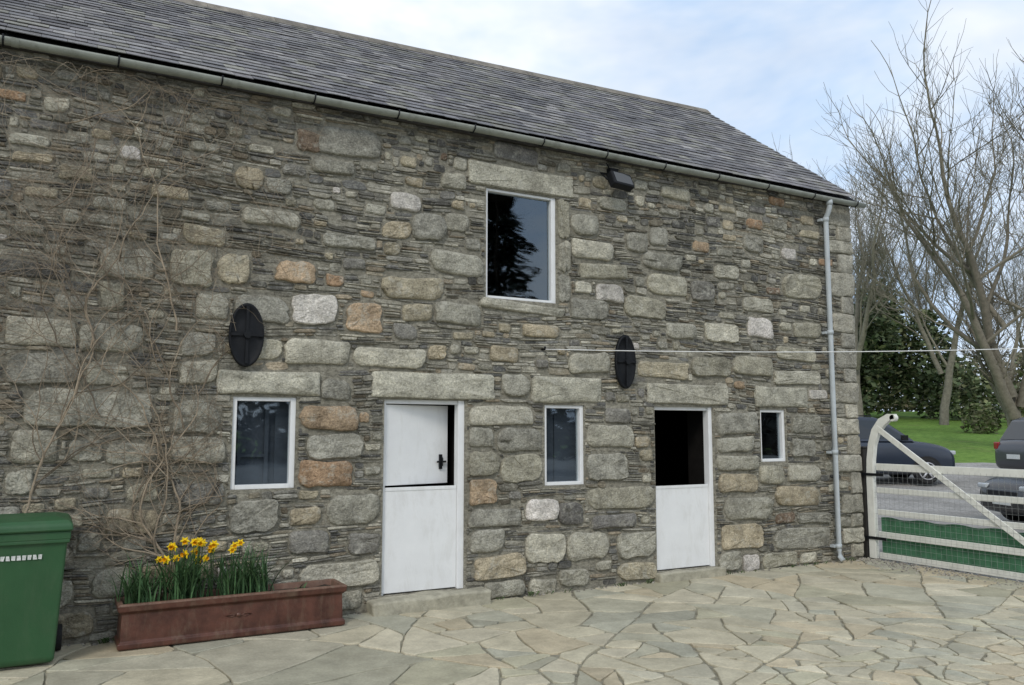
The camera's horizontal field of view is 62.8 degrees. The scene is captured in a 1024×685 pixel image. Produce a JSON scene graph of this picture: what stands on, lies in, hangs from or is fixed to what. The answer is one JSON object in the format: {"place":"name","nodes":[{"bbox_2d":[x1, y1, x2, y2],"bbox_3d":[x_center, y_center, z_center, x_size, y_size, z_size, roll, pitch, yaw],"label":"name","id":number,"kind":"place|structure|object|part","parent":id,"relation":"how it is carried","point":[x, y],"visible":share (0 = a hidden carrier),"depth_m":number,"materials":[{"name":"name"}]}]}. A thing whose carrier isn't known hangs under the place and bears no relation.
{"place":"outdoors","nodes":[
{"label":"outdoors","id":0,"kind":"place"},
{"bbox_2d":[0,558,1023,684],"bbox_3d":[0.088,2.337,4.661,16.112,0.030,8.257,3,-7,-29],"label":"patio paving","id":1,"kind":"structure","parent":0,"point":[836,592],"depth_m":7.28,"materials":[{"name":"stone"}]},
{"bbox_2d":[0,512,73,667],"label":"wheelie bin","id":2,"kind":"object","parent":1,"relation":"on","point":[33,547],"visible":1,"depth_m":6.48,"materials":[{"name":"green plastic"}]},
{"bbox_2d":[114,579,346,650],"bbox_3d":[-2.517,2.447,7.617,1.971,0.375,0.401,3,-7,-29],"label":"terracotta planter","id":3,"kind":"object","parent":1,"relation":"on","point":[288,606],"visible":0.95,"depth_m":7.44,"materials":[{"name":"ceramic"}]},
{"bbox_2d":[106,537,306,603],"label":"daffodils","id":4,"kind":"object","parent":3,"relation":"in","point":[187,579],"visible":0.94,"depth_m":7.45,"materials":[{"name":"green plant"}]},
{"bbox_2d":[98,557,855,643],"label":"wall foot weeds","id":5,"kind":"object","parent":1,"relation":"on","point":[104,640],"depth_m":9.89,"materials":[{"name":"green plant"}]},
{"bbox_2d":[61,557,1022,646],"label":"loose gravel","id":6,"kind":"structure","parent":1,"relation":"on","point":[911,565],"depth_m":11.04,"materials":[{"name":"grey gravel"}]},
{"bbox_2d":[197,0,1023,411],"label":"sky","id":7,"kind":"structure","parent":0,"point":[761,68],"materials":[{"name":"white"}]},
{"bbox_2d":[865,412,1007,462],"bbox_3d":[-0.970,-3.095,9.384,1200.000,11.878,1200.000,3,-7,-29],"label":"ground","id":8,"kind":"structure","parent":0,"point":[969,447],"depth_m":40.23,"materials":[{"name":"green plant"}]},
{"bbox_2d":[0,0,866,645],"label":"stone barn","id":9,"kind":"structure","parent":8,"relation":"on","point":[426,402],"depth_m":9.18,"materials":[{"name":"stone"}]},
{"bbox_2d":[0,52,326,596],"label":"climbing vine","id":10,"kind":"object","parent":9,"relation":"attached to","point":[148,479],"visible":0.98,"depth_m":7.53,"materials":[{"name":"brown plant"}]},
{"bbox_2d":[230,396,295,489],"bbox_3d":[-2.434,0.978,8.202,0.610,0.890,0.092,3,-7,-29],"label":"window frame","id":11,"kind":"structure","parent":9,"relation":"in","point":[292,400],"depth_m":8.23,"materials":[{"name":"white paint"}]},
{"bbox_2d":[385,405,447,485],"bbox_3d":[-1.040,1.107,9.102,0.820,0.850,0.035,5,-8,-41],"label":"upper door leaf","id":12,"kind":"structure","parent":9,"relation":"in","point":[416,435],"depth_m":9.08,"materials":[{"name":"white paint"}]},
{"bbox_2d":[383,485,455,593],"bbox_3d":[-0.975,2.078,8.914,0.825,1.080,0.041,3,-7,-29],"label":"door leaf lower","id":13,"kind":"structure","parent":9,"relation":"in","point":[420,522],"depth_m":8.90,"materials":[{"name":"white paint"}]},
{"bbox_2d":[486,188,555,302],"bbox_3d":[0.091,-1.117,9.830,0.944,1.281,0.092,3,-7,-29],"label":"upper window frame","id":14,"kind":"structure","parent":9,"relation":"in","point":[551,201],"depth_m":9.98,"materials":[{"name":"white paint"}]},
{"bbox_2d":[545,405,583,485],"bbox_3d":[0.592,1.203,9.865,0.550,0.930,0.092,3,-7,-29],"label":"window frame","id":15,"kind":"structure","parent":9,"relation":"in","point":[579,408],"depth_m":9.94,"materials":[{"name":"white paint"}]},
{"bbox_2d":[656,484,709,569],"bbox_3d":[2.158,2.327,10.634,0.860,1.025,0.041,3,-7,-29],"label":"lower door leaf","id":16,"kind":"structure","parent":9,"relation":"in","point":[682,515],"depth_m":10.62,"materials":[{"name":"white paint"}]},
{"bbox_2d":[760,409,784,461],"bbox_3d":[3.544,1.274,11.503,0.473,0.706,0.092,3,-7,-29],"label":"window frame","id":17,"kind":"structure","parent":9,"relation":"in","point":[780,413],"depth_m":11.57,"materials":[{"name":"white paint"}]},
{"bbox_2d":[772,135,916,302],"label":"bare tree","id":18,"kind":"object","parent":8,"relation":"on","point":[863,231],"visible":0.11,"depth_m":60.11,"materials":[{"name":"brown plant"}]},
{"bbox_2d":[851,226,870,302],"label":"bare tree","id":19,"kind":"object","parent":8,"relation":"on","point":[856,270],"visible":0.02,"depth_m":68.39,"materials":[{"name":"brown plant"}]},
{"bbox_2d":[859,446,873,558],"bbox_3d":[5.193,2.406,12.322,0.190,1.750,0.160,3,-7,-29],"label":"gate post","id":20,"kind":"object","parent":8,"relation":"on","point":[863,454],"visible":0.35,"depth_m":12.24,"materials":[{"name":"black metal"}]},
{"bbox_2d":[862,414,1023,580],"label":"farm gate","id":21,"kind":"structure","parent":20,"relation":"attached to","point":[996,552],"depth_m":11.18,"materials":[{"name":"white paint"}]},
{"bbox_2d":[829,98,952,416],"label":"bare tree","id":22,"kind":"object","parent":8,"relation":"on","point":[872,256],"visible":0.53,"depth_m":49.35,"materials":[{"name":"brown plant"}]},
{"bbox_2d":[811,0,1023,426],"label":"bare tree","id":23,"kind":"object","parent":8,"relation":"on","point":[997,377],"visible":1,"depth_m":33.25,"materials":[{"name":"brown plant"}]},
{"bbox_2d":[879,198,973,384],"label":"bare tree","id":24,"kind":"object","parent":8,"relation":"on","point":[923,299],"visible":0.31,"depth_m":61.65,"materials":[{"name":"brown plant"}]},
{"bbox_2d":[853,278,1016,422],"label":"evergreen trees","id":25,"kind":"object","parent":8,"relation":"on","point":[898,370],"visible":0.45,"depth_m":53.08,"materials":[{"name":"green plant"}]},
{"bbox_2d":[848,140,1023,424],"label":"bare tree","id":26,"kind":"object","parent":8,"relation":"on","point":[945,403],"visible":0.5,"depth_m":47.98,"materials":[{"name":"brown plant"}]},
{"bbox_2d":[860,340,1023,411],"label":"hedgerow","id":27,"kind":"object","parent":8,"relation":"on","point":[907,407],"visible":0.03,"depth_m":65.79,"materials":[{"name":"green plant"}]},
{"bbox_2d":[922,220,1023,375],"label":"bare tree","id":28,"kind":"object","parent":8,"relation":"on","point":[1014,353],"visible":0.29,"depth_m":50.90,"materials":[{"name":"brown plant"}]},
{"bbox_2d":[960,402,1023,433],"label":"shrubs","id":29,"kind":"object","parent":8,"relation":"on","point":[978,415],"visible":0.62,"depth_m":41.60,"materials":[{"name":"green plant"}]},
{"bbox_2d":[984,200,1023,364],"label":"bare tree","id":30,"kind":"object","parent":8,"relation":"on","point":[1020,339],"visible":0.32,"depth_m":54.49,"materials":[{"name":"brown plant"}]},
{"bbox_2d":[876,463,1023,582],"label":"driveway","id":31,"kind":"structure","parent":0,"point":[957,506],"depth_m":20.16,"materials":[{"name":"grey asphalt"}]},
{"bbox_2d":[857,415,955,483],"bbox_3d":[9.904,3.011,23.826,4.624,1.861,2.203,0,-6,2],"label":"parked car","id":32,"kind":"object","parent":31,"relation":"on","point":[889,452],"visible":0.3,"depth_m":22.88,"materials":[{"name":"blue paint"}]},
{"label":"windows","id":33,"kind":"part","parent":32,"relation":"part of","materials":[{"name":"grey glass"}]},
{"bbox_2d":[977,477,1023,521],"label":"parked car","id":34,"kind":"object","parent":31,"relation":"on","point":[1005,509],"visible":0.72,"depth_m":16.31,"materials":[{"name":"black paint"}]},
{"bbox_2d":[994,417,1023,469],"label":"parked car","id":35,"kind":"object","parent":31,"relation":"on","point":[1009,450],"visible":0.77,"depth_m":23.47,"materials":[{"name":"grey paint"}]},
{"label":"windows","id":36,"kind":"part","parent":35,"relation":"part of","materials":[{"name":"grey glass"}]},
{"bbox_3d":[7.403,1.553,10.902,0.500,3.150,0.080,3,-7,-29],"label":"power line pole","id":37,"kind":"object","parent":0,"visible":0},
{"bbox_2d":[545,348,1023,351],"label":"washing line","id":38,"kind":"object","parent":37,"relation":"attached to","point":[814,351],"visible":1,"depth_m":10.37,"materials":[{"name":"white plastic"}]}
]}

